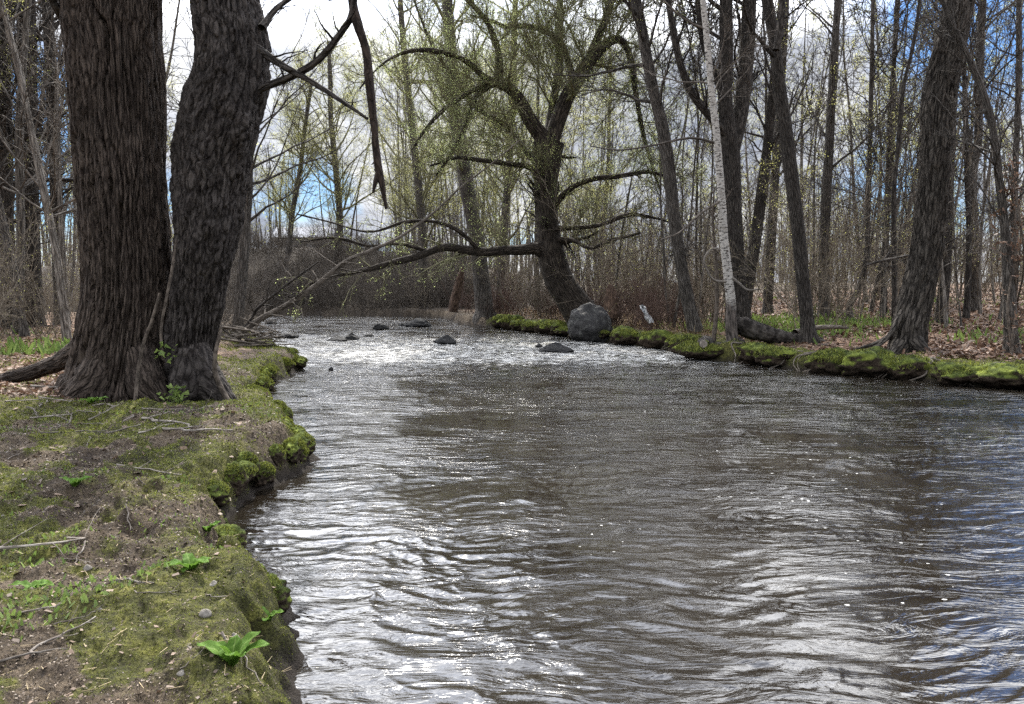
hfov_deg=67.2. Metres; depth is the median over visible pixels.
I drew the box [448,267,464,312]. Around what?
rotten snag
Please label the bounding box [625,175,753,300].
bare shrub
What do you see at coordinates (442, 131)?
woodland tree
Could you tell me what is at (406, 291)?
hill shrub
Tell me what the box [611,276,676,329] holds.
red shrub
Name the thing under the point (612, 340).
mossy hummock
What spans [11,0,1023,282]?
sky
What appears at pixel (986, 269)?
bare shrub
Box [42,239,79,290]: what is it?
bare shrub
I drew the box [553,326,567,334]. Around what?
mossy hummock
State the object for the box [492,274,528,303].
red shrub
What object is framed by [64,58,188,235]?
woodland tree
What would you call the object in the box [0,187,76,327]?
bare shrub
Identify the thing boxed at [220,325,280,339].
driftwood
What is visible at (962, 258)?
bare shrub
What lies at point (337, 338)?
rock
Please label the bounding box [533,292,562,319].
red shrub
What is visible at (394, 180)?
woodland tree
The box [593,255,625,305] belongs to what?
bare shrub
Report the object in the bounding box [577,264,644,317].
red shrub
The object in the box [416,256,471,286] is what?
hill shrub
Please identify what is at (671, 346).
mossy hummock
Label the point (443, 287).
hill shrub
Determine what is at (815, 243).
bare shrub
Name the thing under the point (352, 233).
hill shrub
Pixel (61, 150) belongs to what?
woodland tree
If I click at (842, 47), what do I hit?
woodland tree
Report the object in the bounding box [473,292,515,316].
red shrub
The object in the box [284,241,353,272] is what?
hill shrub
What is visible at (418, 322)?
rock
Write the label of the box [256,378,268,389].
bank clod
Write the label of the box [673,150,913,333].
bare shrub
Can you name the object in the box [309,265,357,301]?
hill shrub
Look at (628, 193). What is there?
sapling
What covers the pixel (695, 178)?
sapling
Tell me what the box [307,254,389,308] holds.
hill shrub
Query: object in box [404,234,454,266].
hill shrub
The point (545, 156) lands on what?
crack willow
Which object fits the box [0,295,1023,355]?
green undergrowth
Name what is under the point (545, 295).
bare shrub
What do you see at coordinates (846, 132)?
sapling
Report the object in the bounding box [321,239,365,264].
hill shrub
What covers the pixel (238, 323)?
hill shrub
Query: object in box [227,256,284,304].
hill shrub
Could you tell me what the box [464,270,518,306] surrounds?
red shrub
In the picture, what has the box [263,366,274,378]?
bank clod
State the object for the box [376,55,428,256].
woodland tree
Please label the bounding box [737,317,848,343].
fallen log
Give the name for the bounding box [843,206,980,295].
bare shrub
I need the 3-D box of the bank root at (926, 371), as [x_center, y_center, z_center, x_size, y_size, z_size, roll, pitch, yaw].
[7.312,0.315,13.551,0.812,0.442,0.266,-2,6,-24]
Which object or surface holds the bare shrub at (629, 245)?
on the ground at (252, 613)
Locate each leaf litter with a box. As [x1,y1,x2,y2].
[0,325,129,399]
[496,288,1023,360]
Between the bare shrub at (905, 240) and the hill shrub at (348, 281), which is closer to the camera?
the bare shrub at (905, 240)
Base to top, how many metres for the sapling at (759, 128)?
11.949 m
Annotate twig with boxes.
[5,399,41,401]
[21,594,63,613]
[26,406,40,418]
[29,408,82,418]
[38,396,73,401]
[40,430,105,434]
[54,604,103,624]
[70,541,85,563]
[88,400,119,420]
[105,424,140,433]
[125,504,132,529]
[134,582,180,593]
[137,417,175,433]
[147,397,188,409]
[178,644,205,668]
[179,420,207,430]
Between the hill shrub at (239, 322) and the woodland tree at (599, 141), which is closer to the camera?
the hill shrub at (239, 322)
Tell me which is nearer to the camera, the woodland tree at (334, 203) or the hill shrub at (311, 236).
the hill shrub at (311, 236)
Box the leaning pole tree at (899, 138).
[794,0,951,323]
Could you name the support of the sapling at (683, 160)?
on the ground at (252, 613)
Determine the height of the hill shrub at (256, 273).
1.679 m
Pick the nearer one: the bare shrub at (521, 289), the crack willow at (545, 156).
the crack willow at (545, 156)
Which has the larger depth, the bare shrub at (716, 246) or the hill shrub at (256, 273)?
the hill shrub at (256, 273)
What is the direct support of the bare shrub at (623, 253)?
on the ground at (252, 613)
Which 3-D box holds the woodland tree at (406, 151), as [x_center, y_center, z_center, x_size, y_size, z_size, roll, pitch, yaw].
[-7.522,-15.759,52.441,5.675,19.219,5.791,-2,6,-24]
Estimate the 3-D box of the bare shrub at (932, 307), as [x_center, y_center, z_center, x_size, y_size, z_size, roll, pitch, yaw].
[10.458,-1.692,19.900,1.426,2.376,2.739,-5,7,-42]
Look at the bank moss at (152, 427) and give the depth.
5.42 m
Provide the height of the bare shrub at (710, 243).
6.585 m
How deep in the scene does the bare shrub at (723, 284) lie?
22.70 m
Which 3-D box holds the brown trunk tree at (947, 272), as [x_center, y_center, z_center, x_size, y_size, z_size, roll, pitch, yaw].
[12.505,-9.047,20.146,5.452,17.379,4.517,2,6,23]
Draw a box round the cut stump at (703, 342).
[697,336,744,347]
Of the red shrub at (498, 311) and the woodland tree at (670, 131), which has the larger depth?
the woodland tree at (670, 131)
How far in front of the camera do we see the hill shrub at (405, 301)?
39.97 m
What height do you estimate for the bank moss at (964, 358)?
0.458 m
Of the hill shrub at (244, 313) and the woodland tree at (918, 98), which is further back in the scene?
the woodland tree at (918, 98)
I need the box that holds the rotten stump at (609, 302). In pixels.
[603,284,619,317]
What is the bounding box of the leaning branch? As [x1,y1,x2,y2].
[230,136,535,341]
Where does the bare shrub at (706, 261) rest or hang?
on the ground at (252, 613)
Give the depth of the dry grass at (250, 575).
5.96 m
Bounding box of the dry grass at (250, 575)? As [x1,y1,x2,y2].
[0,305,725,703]
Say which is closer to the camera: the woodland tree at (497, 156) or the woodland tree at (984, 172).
the woodland tree at (984, 172)
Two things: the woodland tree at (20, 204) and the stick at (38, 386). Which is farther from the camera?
the woodland tree at (20, 204)
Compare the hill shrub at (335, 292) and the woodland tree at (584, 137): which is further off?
the hill shrub at (335, 292)
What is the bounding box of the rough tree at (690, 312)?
[542,0,715,332]
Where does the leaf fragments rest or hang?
on the ground at (252, 613)
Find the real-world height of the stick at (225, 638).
0.197 m
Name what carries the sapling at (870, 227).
on the ground at (252, 613)
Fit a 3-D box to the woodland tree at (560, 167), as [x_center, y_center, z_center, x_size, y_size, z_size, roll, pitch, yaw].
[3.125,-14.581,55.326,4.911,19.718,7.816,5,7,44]
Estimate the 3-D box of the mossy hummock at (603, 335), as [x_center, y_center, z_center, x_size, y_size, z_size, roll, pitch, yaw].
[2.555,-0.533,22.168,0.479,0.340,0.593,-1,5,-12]
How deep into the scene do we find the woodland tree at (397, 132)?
55.40 m
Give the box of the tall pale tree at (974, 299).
[864,0,1023,311]
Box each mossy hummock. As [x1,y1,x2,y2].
[490,314,503,327]
[496,314,524,328]
[509,320,521,330]
[521,320,535,331]
[534,319,548,332]
[539,320,565,334]
[550,322,566,334]
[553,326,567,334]
[599,330,609,338]
[609,325,634,344]
[612,328,638,344]
[636,333,643,344]
[638,329,671,348]
[664,334,679,345]
[668,335,701,352]
[672,341,707,356]
[681,344,723,358]
[736,342,766,364]
[750,346,798,365]
[804,346,849,374]
[837,346,894,376]
[884,354,933,379]
[930,362,984,384]
[970,362,1023,387]
[1017,364,1023,379]
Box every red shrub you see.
[440,276,473,311]
[460,291,474,313]
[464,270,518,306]
[469,268,527,314]
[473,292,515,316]
[490,272,535,313]
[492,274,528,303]
[493,287,523,310]
[504,272,546,310]
[528,263,607,317]
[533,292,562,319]
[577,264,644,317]
[586,290,652,326]
[592,283,633,319]
[592,287,633,325]
[609,259,706,324]
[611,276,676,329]
[619,283,672,324]
[621,274,681,329]
[630,273,697,330]
[648,281,703,318]
[651,261,723,309]
[652,297,720,328]
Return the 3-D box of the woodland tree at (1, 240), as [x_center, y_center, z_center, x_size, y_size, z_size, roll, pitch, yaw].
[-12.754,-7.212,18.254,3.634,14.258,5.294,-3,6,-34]
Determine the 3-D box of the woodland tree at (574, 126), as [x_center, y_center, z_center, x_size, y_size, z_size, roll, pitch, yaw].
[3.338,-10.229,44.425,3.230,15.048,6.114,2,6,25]
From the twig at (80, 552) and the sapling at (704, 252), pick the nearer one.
the twig at (80, 552)
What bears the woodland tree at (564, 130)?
on the ground at (252, 613)
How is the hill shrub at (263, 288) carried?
on the ground at (252, 613)
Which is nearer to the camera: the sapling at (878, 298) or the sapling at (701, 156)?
the sapling at (701, 156)
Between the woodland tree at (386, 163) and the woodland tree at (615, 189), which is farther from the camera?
the woodland tree at (386, 163)
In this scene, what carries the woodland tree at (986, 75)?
on the ground at (252, 613)
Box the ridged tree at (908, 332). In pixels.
[853,0,975,354]
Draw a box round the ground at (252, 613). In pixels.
[0,247,1023,703]
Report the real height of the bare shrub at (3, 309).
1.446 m
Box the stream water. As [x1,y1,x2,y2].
[228,315,1023,703]
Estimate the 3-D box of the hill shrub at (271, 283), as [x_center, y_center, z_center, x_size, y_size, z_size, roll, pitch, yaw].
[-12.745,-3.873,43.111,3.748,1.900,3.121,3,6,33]
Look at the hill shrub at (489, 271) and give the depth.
45.41 m
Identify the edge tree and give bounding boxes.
[0,0,76,328]
[911,0,1023,268]
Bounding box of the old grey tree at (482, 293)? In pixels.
[388,0,512,323]
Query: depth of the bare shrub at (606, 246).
44.73 m
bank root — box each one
[730,342,741,362]
[793,351,815,370]
[910,357,943,379]
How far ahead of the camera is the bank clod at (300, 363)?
14.88 m
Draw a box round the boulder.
[567,302,612,342]
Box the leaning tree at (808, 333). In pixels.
[705,0,820,343]
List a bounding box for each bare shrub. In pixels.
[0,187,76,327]
[0,196,79,339]
[0,199,21,316]
[0,199,68,282]
[0,227,43,334]
[0,266,46,326]
[0,277,23,339]
[1,156,173,329]
[8,278,76,337]
[40,207,79,305]
[40,222,79,311]
[41,231,70,311]
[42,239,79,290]
[42,273,52,316]
[43,227,78,302]
[43,261,79,318]
[46,252,74,309]
[359,172,476,251]
[401,210,534,306]
[403,248,442,307]
[411,179,600,317]
[429,231,450,278]
[480,209,581,304]
[482,192,543,313]
[492,237,527,298]
[508,242,534,285]
[508,255,533,281]
[512,269,534,308]
[515,256,553,319]
[517,275,559,317]
[522,148,687,318]
[524,274,558,314]
[559,160,659,301]
[559,206,656,289]
[561,193,710,279]
[565,161,711,311]
[565,190,666,283]
[570,245,590,286]
[571,252,620,298]
[582,242,616,283]
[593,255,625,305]
[597,207,652,291]
[601,216,671,300]
[607,187,669,281]
[617,257,677,296]
[619,254,663,318]
[621,146,848,316]
[622,233,661,279]
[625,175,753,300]
[630,253,669,300]
[633,173,757,302]
[642,235,677,297]
[645,248,707,324]
[651,196,763,309]
[657,244,724,322]
[667,188,783,309]
[669,216,724,320]
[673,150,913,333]
[678,151,893,317]
[683,204,766,285]
[684,196,811,307]
[697,223,761,325]
[719,169,850,300]
[742,165,980,321]
[742,205,861,308]
[743,180,905,293]
[745,206,852,297]
[752,166,881,311]
[756,254,779,298]
[778,219,879,286]
[782,203,863,298]
[786,195,840,291]
[787,233,872,310]
[789,219,877,329]
[804,176,975,308]
[807,85,1023,311]
[812,169,1023,311]
[812,191,965,300]
[816,142,957,303]
[832,262,850,295]
[834,203,983,290]
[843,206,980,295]
[858,103,1022,309]
[864,245,969,326]
[872,233,906,300]
[879,200,1021,298]
[898,203,999,293]
[938,232,965,291]
[960,199,1023,295]
[962,244,1001,300]
[978,211,1018,285]
[981,186,1023,278]
[981,238,1001,293]
[996,219,1023,296]
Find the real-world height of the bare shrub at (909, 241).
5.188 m
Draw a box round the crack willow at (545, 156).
[276,0,710,330]
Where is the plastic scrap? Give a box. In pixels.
[640,305,653,322]
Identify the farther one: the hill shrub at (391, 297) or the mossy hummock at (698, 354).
the hill shrub at (391, 297)
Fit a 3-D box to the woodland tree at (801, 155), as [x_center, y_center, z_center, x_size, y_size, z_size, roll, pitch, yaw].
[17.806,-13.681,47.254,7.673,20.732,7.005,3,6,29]
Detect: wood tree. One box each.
[0,0,73,326]
[9,0,73,325]
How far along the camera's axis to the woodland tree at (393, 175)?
72.56 m
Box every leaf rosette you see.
[8,579,53,590]
[59,475,91,486]
[79,396,108,402]
[166,553,210,571]
[197,631,269,666]
[203,521,220,531]
[262,606,283,620]
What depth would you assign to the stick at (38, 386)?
9.05 m
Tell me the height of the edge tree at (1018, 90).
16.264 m
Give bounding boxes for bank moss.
[0,327,302,703]
[527,317,1023,376]
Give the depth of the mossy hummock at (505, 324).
28.35 m
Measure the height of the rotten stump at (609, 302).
1.086 m
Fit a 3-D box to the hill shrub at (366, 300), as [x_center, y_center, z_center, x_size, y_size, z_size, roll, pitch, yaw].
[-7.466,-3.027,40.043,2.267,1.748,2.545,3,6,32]
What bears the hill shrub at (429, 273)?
on the ground at (252, 613)
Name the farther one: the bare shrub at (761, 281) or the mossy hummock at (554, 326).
the bare shrub at (761, 281)
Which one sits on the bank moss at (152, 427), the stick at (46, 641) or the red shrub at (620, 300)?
the stick at (46, 641)
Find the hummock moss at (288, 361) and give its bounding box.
[208,314,1023,598]
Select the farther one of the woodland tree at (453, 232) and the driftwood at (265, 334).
the woodland tree at (453, 232)
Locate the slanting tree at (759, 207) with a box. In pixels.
[733,0,842,309]
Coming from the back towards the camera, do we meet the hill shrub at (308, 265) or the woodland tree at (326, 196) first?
the woodland tree at (326, 196)
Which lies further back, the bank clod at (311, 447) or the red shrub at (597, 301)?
the red shrub at (597, 301)
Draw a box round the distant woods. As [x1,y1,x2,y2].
[14,140,1023,283]
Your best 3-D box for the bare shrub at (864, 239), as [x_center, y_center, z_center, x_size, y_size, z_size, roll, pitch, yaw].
[15.249,-5.301,31.168,5.386,6.905,9.021,3,6,27]
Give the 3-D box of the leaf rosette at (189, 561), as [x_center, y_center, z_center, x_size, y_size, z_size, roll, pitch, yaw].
[-1.453,0.948,3.459,0.189,0.068,0.173,-1,5,-15]
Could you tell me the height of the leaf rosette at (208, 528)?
0.070 m
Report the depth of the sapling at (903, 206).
22.05 m
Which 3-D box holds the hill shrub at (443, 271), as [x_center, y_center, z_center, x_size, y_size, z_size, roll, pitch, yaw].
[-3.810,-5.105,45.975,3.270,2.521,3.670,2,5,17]
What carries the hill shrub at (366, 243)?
on the ground at (252, 613)
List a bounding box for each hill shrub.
[217,303,285,339]
[219,301,269,338]
[220,292,273,333]
[221,266,278,331]
[223,299,234,321]
[224,280,270,323]
[224,283,270,318]
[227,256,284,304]
[227,264,258,294]
[227,273,296,308]
[230,260,273,292]
[232,260,294,290]
[233,249,297,278]
[234,247,267,263]
[236,275,299,303]
[238,207,268,246]
[238,229,294,255]
[239,225,280,252]
[245,275,301,305]
[246,283,284,308]
[248,257,296,283]
[248,265,299,297]
[250,217,296,252]
[250,230,285,248]
[255,242,308,267]
[259,224,302,247]
[261,258,322,297]
[262,263,321,291]
[267,244,357,291]
[268,226,307,246]
[269,238,333,264]
[271,226,332,252]
[271,276,339,308]
[275,221,320,244]
[275,258,352,297]
[276,279,319,303]
[279,260,352,302]
[280,249,327,268]
[284,212,354,261]
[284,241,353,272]
[285,205,359,245]
[285,285,338,307]
[290,272,368,308]
[292,242,356,283]
[302,223,360,251]
[304,290,345,309]
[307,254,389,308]
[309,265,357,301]
[311,234,375,268]
[316,223,384,254]
[318,264,373,296]
[320,236,356,253]
[321,214,378,250]
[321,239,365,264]
[330,267,398,302]
[338,229,389,257]
[338,236,405,280]
[338,255,370,268]
[339,271,395,292]
[343,271,397,307]
[347,283,390,309]
[349,256,415,297]
[349,271,429,309]
[352,230,431,279]
[353,231,403,261]
[353,232,395,253]
[354,226,386,249]
[361,250,403,272]
[362,235,400,256]
[367,256,418,285]
[368,280,412,308]
[377,231,439,256]
[378,286,432,308]
[379,269,451,307]
[379,271,433,304]
[385,219,458,258]
[391,270,440,301]
[397,223,448,261]
[398,255,466,306]
[399,223,460,266]
[400,269,456,308]
[402,253,465,298]
[402,271,473,300]
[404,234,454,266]
[409,258,466,286]
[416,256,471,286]
[418,277,472,308]
[422,263,495,305]
[426,260,511,306]
[428,257,466,283]
[430,261,506,308]
[430,278,491,306]
[431,240,469,265]
[436,255,506,290]
[454,256,509,285]
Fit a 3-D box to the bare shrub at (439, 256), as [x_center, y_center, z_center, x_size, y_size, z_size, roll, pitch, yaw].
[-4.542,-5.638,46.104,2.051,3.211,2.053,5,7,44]
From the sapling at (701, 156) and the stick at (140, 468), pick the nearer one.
the stick at (140, 468)
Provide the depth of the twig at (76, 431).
6.54 m
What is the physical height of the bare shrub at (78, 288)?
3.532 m
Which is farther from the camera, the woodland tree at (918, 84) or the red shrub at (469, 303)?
the red shrub at (469, 303)
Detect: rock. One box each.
[278,332,299,337]
[326,336,346,340]
[345,333,359,339]
[373,323,388,329]
[404,318,431,326]
[433,335,456,343]
[538,342,573,352]
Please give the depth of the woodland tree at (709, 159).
39.96 m
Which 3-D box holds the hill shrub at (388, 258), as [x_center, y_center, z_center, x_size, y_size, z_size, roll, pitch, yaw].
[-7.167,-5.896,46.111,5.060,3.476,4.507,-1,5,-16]
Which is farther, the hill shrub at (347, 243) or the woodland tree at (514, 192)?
the hill shrub at (347, 243)
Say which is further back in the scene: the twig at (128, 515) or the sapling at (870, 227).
the sapling at (870, 227)
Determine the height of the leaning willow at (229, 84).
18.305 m
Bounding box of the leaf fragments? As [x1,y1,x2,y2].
[0,361,289,703]
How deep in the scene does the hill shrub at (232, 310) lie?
26.08 m
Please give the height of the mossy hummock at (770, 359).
0.394 m
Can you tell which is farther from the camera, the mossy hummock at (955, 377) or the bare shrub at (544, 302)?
the bare shrub at (544, 302)
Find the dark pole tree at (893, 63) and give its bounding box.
[845,0,977,312]
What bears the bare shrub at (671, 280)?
on the ground at (252, 613)
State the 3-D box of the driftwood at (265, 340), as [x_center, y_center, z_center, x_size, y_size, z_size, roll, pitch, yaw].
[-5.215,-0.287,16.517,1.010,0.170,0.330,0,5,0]
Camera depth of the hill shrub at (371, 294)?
40.58 m
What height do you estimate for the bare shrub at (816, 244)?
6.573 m
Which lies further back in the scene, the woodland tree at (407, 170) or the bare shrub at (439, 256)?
the woodland tree at (407, 170)
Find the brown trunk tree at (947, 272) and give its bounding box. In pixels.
[933,0,1023,323]
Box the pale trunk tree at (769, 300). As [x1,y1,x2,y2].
[741,0,853,313]
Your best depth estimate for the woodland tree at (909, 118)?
23.80 m
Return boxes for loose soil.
[0,368,293,703]
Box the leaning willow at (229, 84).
[163,0,390,403]
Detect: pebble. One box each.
[83,564,91,570]
[176,669,183,676]
[198,609,211,617]
[209,580,216,585]
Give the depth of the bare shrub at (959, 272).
39.69 m
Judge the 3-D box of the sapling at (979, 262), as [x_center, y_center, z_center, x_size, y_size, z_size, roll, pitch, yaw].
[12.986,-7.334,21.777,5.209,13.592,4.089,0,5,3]
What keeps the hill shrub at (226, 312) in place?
on the ground at (252, 613)
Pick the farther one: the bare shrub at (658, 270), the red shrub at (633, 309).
the bare shrub at (658, 270)
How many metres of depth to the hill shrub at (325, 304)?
40.75 m
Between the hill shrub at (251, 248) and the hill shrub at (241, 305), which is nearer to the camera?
the hill shrub at (241, 305)
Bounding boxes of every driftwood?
[218,333,242,341]
[219,324,271,330]
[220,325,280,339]
[221,338,273,346]
[234,328,295,345]
[236,326,263,337]
[236,331,274,337]
[239,337,288,344]
[244,329,281,341]
[247,335,287,341]
[248,313,283,342]
[249,321,279,332]
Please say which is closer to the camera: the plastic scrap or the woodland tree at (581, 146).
the plastic scrap
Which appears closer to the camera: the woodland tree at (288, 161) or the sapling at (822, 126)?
the sapling at (822, 126)
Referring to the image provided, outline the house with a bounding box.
[267,227,334,247]
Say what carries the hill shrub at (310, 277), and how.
on the ground at (252, 613)
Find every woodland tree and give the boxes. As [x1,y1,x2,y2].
[0,0,46,89]
[0,0,175,340]
[0,0,183,333]
[0,14,193,279]
[0,24,54,308]
[11,0,72,247]
[11,8,72,314]
[14,47,76,315]
[15,14,79,269]
[39,23,169,206]
[39,121,76,248]
[49,2,71,224]
[62,0,193,227]
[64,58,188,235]
[250,158,267,233]
[263,150,294,234]
[270,90,318,212]
[278,158,299,237]
[311,138,354,240]
[315,155,334,229]
[316,144,358,228]
[332,40,396,238]
[342,51,415,235]
[358,1,429,254]
[371,135,407,228]
[376,21,450,250]
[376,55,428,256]
[379,112,433,226]
[380,52,424,252]
[380,140,404,248]
[385,92,440,263]
[391,3,496,256]
[393,31,455,258]
[394,27,481,229]
[403,28,461,269]
[416,2,519,241]
[424,110,478,253]
[434,92,499,261]
[443,1,587,305]
[463,13,529,268]
[480,18,545,255]
[481,37,562,268]
[484,42,571,305]
[498,8,590,274]
[522,6,581,280]
[530,86,575,224]
[539,47,598,255]
[543,53,631,281]
[545,6,685,279]
[545,78,595,261]
[558,91,629,254]
[560,123,613,280]
[561,34,606,234]
[564,43,647,261]
[568,96,600,283]
[569,1,644,286]
[585,81,627,254]
[617,1,717,278]
[661,9,771,240]
[673,84,718,261]
[685,42,758,296]
[686,58,759,245]
[690,47,799,248]
[717,0,861,239]
[717,62,764,234]
[741,31,841,296]
[747,2,864,230]
[758,23,857,289]
[776,0,905,243]
[777,79,834,289]
[779,50,862,238]
[796,122,824,273]
[801,0,910,302]
[802,0,930,297]
[836,4,997,287]
[840,1,959,317]
[842,1,934,312]
[852,0,1006,199]
[854,1,989,298]
[866,11,922,192]
[890,0,974,272]
[899,0,1023,201]
[910,4,1023,234]
[911,10,1023,211]
[955,0,1023,241]
[956,4,1023,183]
[970,33,1023,274]
[983,0,1023,189]
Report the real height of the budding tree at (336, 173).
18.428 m
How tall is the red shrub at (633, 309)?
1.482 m
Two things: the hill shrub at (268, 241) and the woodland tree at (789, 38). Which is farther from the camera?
the hill shrub at (268, 241)
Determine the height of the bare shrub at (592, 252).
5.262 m
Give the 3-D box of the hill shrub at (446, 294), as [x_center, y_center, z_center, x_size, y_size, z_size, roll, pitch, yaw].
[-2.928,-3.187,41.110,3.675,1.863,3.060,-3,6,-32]
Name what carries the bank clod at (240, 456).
on the ground at (252, 613)
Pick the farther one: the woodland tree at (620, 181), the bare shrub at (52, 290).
the woodland tree at (620, 181)
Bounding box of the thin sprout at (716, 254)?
[683,187,736,341]
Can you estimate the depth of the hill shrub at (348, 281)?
43.17 m
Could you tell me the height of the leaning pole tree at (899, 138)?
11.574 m
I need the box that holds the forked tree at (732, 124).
[644,0,792,318]
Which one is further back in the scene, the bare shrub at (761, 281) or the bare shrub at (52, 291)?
the bare shrub at (761, 281)
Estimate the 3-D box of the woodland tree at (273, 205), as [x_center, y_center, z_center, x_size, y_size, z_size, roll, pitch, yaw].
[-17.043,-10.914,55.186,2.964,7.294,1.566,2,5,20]
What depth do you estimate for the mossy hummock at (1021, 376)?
12.18 m
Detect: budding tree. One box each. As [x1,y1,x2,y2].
[253,37,353,252]
[270,0,426,253]
[325,0,502,294]
[420,0,578,308]
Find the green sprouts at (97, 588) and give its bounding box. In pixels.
[0,369,292,641]
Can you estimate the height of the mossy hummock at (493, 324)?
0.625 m
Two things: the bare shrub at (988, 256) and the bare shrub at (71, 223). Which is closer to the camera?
the bare shrub at (71, 223)
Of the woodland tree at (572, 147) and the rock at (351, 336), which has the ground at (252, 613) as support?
the woodland tree at (572, 147)
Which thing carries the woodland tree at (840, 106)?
on the ground at (252, 613)
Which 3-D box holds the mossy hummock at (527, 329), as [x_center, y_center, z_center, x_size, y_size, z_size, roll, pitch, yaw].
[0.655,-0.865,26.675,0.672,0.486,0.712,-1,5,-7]
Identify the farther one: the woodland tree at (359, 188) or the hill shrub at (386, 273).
the woodland tree at (359, 188)
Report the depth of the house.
78.33 m
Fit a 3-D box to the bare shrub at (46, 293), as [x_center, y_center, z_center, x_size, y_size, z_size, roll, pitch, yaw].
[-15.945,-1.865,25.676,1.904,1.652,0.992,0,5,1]
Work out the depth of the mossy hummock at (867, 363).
13.93 m
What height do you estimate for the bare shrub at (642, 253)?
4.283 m
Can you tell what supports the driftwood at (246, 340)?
on the ground at (252, 613)
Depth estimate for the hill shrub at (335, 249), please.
49.27 m
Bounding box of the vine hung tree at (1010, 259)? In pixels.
[904,0,1023,355]
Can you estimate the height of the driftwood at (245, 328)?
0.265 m
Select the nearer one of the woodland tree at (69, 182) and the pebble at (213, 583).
the pebble at (213, 583)
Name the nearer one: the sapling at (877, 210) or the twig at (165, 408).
the twig at (165, 408)
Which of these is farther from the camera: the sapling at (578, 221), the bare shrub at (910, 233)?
the sapling at (578, 221)
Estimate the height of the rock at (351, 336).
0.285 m
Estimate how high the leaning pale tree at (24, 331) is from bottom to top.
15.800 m
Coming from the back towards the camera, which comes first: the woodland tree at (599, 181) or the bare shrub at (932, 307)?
the woodland tree at (599, 181)
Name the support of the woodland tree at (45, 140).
on the ground at (252, 613)
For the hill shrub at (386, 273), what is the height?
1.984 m
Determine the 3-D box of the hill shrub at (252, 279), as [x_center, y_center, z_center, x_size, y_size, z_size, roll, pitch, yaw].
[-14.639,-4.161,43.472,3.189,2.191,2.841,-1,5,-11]
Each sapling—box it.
[523,104,594,251]
[558,126,616,287]
[586,106,660,273]
[589,0,717,288]
[603,111,684,297]
[619,20,735,313]
[619,163,669,285]
[623,0,704,326]
[625,0,718,307]
[641,10,757,258]
[652,6,766,309]
[652,14,765,294]
[653,3,761,328]
[665,1,740,311]
[679,119,712,267]
[683,101,779,287]
[706,96,755,321]
[710,1,817,310]
[752,0,994,319]
[784,76,872,271]
[796,0,910,303]
[804,141,834,296]
[809,92,855,294]
[811,31,922,300]
[814,37,909,297]
[830,107,906,307]
[831,0,981,299]
[836,1,998,316]
[846,0,985,318]
[847,28,916,283]
[848,54,952,242]
[849,128,911,269]
[860,67,977,237]
[862,47,918,317]
[864,164,883,295]
[884,0,1023,313]
[889,0,1023,328]
[893,16,1018,325]
[895,0,993,318]
[954,14,1023,294]
[957,117,1023,300]
[963,3,1023,302]
[984,57,1023,319]
[997,94,1023,290]
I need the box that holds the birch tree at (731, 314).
[590,0,784,340]
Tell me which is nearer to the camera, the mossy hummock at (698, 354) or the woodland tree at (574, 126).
the mossy hummock at (698, 354)
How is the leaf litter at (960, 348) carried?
on the ground at (252, 613)
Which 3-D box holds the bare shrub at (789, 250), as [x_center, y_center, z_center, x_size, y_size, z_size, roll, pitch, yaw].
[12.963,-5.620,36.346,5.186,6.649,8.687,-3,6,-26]
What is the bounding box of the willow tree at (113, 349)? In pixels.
[0,0,188,403]
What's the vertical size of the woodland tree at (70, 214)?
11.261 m
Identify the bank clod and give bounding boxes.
[207,482,229,506]
[214,524,246,548]
[224,461,248,496]
[236,451,259,481]
[239,460,255,480]
[254,462,274,486]
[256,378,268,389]
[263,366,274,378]
[263,376,273,391]
[268,443,286,466]
[268,573,291,614]
[283,359,294,371]
[283,408,293,418]
[285,436,303,463]
[290,426,303,431]
[294,431,315,455]
[296,357,305,368]
[299,451,308,462]
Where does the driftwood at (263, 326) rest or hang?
on the driftwood
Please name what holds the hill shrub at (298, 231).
on the ground at (252, 613)
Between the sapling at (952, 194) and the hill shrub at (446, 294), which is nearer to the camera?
the sapling at (952, 194)
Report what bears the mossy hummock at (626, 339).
on the ground at (252, 613)
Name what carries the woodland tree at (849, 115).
on the ground at (252, 613)
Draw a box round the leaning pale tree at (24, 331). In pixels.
[0,0,66,336]
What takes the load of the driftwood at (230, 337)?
on the ground at (252, 613)
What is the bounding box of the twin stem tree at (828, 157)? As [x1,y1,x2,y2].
[783,0,933,317]
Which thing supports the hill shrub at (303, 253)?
on the ground at (252, 613)
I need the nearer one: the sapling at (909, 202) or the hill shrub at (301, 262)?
the sapling at (909, 202)
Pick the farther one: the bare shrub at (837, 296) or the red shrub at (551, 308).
the red shrub at (551, 308)
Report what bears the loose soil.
on the ground at (252, 613)
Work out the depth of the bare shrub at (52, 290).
25.41 m
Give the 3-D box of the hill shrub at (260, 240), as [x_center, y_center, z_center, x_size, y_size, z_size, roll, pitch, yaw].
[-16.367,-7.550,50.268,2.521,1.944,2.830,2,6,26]
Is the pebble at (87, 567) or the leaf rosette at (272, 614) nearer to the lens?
the leaf rosette at (272, 614)
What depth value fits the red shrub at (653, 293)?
24.23 m
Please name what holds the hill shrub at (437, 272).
on the ground at (252, 613)
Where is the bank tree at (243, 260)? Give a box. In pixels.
[167,0,364,327]
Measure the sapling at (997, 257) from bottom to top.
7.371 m
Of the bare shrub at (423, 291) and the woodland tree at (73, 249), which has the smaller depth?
the woodland tree at (73, 249)
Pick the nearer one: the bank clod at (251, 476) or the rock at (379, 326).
the bank clod at (251, 476)
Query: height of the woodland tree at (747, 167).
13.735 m
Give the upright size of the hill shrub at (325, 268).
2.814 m
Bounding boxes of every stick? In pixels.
[0,508,99,556]
[0,639,66,661]
[29,605,102,656]
[30,385,56,388]
[115,577,154,583]
[116,459,186,474]
[141,403,199,426]
[162,414,232,431]
[221,631,263,686]

